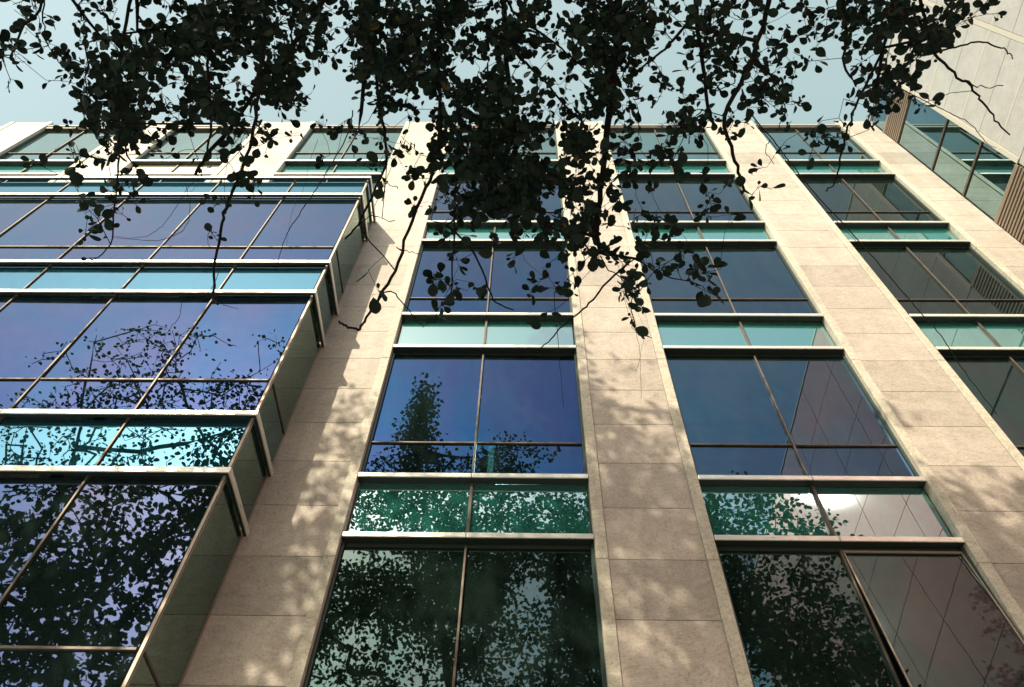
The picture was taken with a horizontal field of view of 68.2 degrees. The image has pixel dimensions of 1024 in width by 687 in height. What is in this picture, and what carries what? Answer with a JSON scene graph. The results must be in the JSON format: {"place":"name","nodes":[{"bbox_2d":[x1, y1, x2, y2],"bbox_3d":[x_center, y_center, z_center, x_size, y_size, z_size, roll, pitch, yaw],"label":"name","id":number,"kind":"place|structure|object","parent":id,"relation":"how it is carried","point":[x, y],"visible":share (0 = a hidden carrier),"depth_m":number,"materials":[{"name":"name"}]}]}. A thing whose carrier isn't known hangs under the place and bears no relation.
{"place":"outdoors","nodes":[
{"label":"outdoors","id":0,"kind":"place"},
{"bbox_2d":[0,0,889,126],"label":"sky","id":1,"kind":"structure","parent":0,"point":[331,96],"materials":[{"name":"blue"}]},
{"bbox_2d":[869,0,1023,322],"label":"building wing","id":2,"kind":"structure","parent":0,"point":[961,157],"depth_m":17.38,"materials":[{"name":"beige stone"}]},
{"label":"pavement","id":3,"kind":"structure","parent":0,"visible":0},
{"bbox_2d":[0,0,1012,414],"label":"overhanging tree","id":4,"kind":"object","parent":3,"relation":"on","point":[492,140],"visible":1,"depth_m":4.65,"materials":[{"name":"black plant"}]},
{"bbox_2d":[0,121,1023,686],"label":"office building","id":5,"kind":"structure","parent":3,"relation":"on","point":[796,459],"depth_m":10.53,"materials":[{"name":"beige stone"}]},
{"bbox_2d":[1,180,49,181],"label":"window","id":6,"kind":"structure","parent":5,"relation":"in","point":[1,180],"depth_m":19.47,"materials":[{"name":"glass"}]},
{"bbox_2d":[0,130,112,165],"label":"window","id":7,"kind":"structure","parent":5,"relation":"in","point":[45,142],"depth_m":21.74,"materials":[{"name":"teal glass"}]},
{"bbox_2d":[112,180,205,181],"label":"window","id":8,"kind":"structure","parent":5,"relation":"in","point":[112,180],"depth_m":19.40,"materials":[{"name":"glass"}]},
{"bbox_2d":[0,176,375,686],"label":"bay window","id":9,"kind":"structure","parent":5,"relation":"in","point":[88,564],"depth_m":10.18,"materials":[{"name":"blue glass"}]},
{"bbox_2d":[138,131,250,159],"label":"window","id":10,"kind":"structure","parent":5,"relation":"in","point":[199,141],"depth_m":21.63,"materials":[{"name":"teal glass"}]},
{"bbox_2d":[272,179,377,197],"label":"window","id":11,"kind":"structure","parent":5,"relation":"in","point":[374,181],"depth_m":19.31,"materials":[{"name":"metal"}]},
{"bbox_2d":[286,129,401,165],"bbox_3d":[-4.654,-5.601,21.534,2.780,2.880,0.090,0,-57,1],"label":"window","id":12,"kind":"structure","parent":5,"relation":"in","point":[305,150],"depth_m":21.55,"materials":[{"name":"teal glass"}]},
{"bbox_2d":[302,541,606,686],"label":"window","id":13,"kind":"structure","parent":5,"relation":"in","point":[391,616],"depth_m":8.33,"materials":[{"name":"green glass"}]},
{"bbox_2d":[360,351,587,473],"bbox_3d":[-0.490,1.003,11.423,3.070,3.030,0.090,0,-57,1],"label":"window","id":14,"kind":"structure","parent":5,"relation":"in","point":[427,419],"depth_m":11.29,"materials":[{"name":"blue glass"}]},
{"bbox_2d":[404,244,572,312],"bbox_3d":[-0.411,-1.258,14.865,3.070,2.950,0.090,0,-57,1],"label":"window","id":15,"kind":"structure","parent":5,"relation":"in","point":[506,285],"depth_m":14.84,"materials":[{"name":"blue glass"}]},
{"bbox_2d":[429,179,563,220],"bbox_3d":[-0.336,-3.421,18.158,3.070,2.870,0.090,0,-57,1],"label":"window","id":16,"kind":"structure","parent":5,"relation":"in","point":[553,203],"depth_m":17.96,"materials":[{"name":"blue glass"}]},
{"bbox_2d":[445,129,557,159],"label":"window","id":17,"kind":"structure","parent":5,"relation":"in","point":[552,152],"depth_m":21.19,"materials":[{"name":"teal glass"}]},
{"bbox_2d":[609,130,722,159],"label":"window","id":18,"kind":"structure","parent":5,"relation":"in","point":[649,139],"depth_m":21.46,"materials":[{"name":"teal glass"}]},
{"bbox_2d":[618,177,760,227],"bbox_3d":[4.128,-3.402,18.068,2.980,2.870,0.090,0,-57,1],"label":"window","id":19,"kind":"structure","parent":5,"relation":"in","point":[681,200],"depth_m":18.11,"materials":[{"name":"blue glass"}]},
{"bbox_2d":[641,245,817,313],"bbox_3d":[4.053,-1.239,14.776,2.980,2.950,0.090,0,-57,1],"label":"window","id":20,"kind":"structure","parent":5,"relation":"in","point":[754,279],"depth_m":14.62,"materials":[{"name":"blue glass"}]},
{"bbox_2d":[664,352,919,476],"bbox_3d":[3.974,1.023,11.333,2.980,3.030,0.090,0,-57,1],"label":"window","id":21,"kind":"structure","parent":5,"relation":"in","point":[793,415],"depth_m":11.20,"materials":[{"name":"blue glass"}]},
{"bbox_2d":[759,129,873,159],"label":"window","id":22,"kind":"structure","parent":5,"relation":"in","point":[796,142],"depth_m":21.25,"materials":[{"name":"teal glass"}]},
{"bbox_2d":[716,545,1023,686],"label":"window","id":23,"kind":"structure","parent":5,"relation":"in","point":[803,618],"depth_m":8.24,"materials":[{"name":"black glass"}]},
{"bbox_2d":[799,177,941,220],"bbox_3d":[8.382,-3.383,17.983,2.510,2.870,0.090,0,-57,1],"label":"window","id":24,"kind":"structure","parent":5,"relation":"in","point":[848,199],"depth_m":18.00,"materials":[{"name":"grey glass"}]},
{"bbox_2d":[854,245,1023,314],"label":"window","id":25,"kind":"structure","parent":5,"relation":"in","point":[937,280],"depth_m":14.67,"materials":[{"name":"grey glass"}]},
{"bbox_2d":[942,356,1023,456],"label":"window","id":26,"kind":"structure","parent":5,"relation":"in","point":[1000,379],"depth_m":11.84,"materials":[{"name":"grey glass"}]}
]}

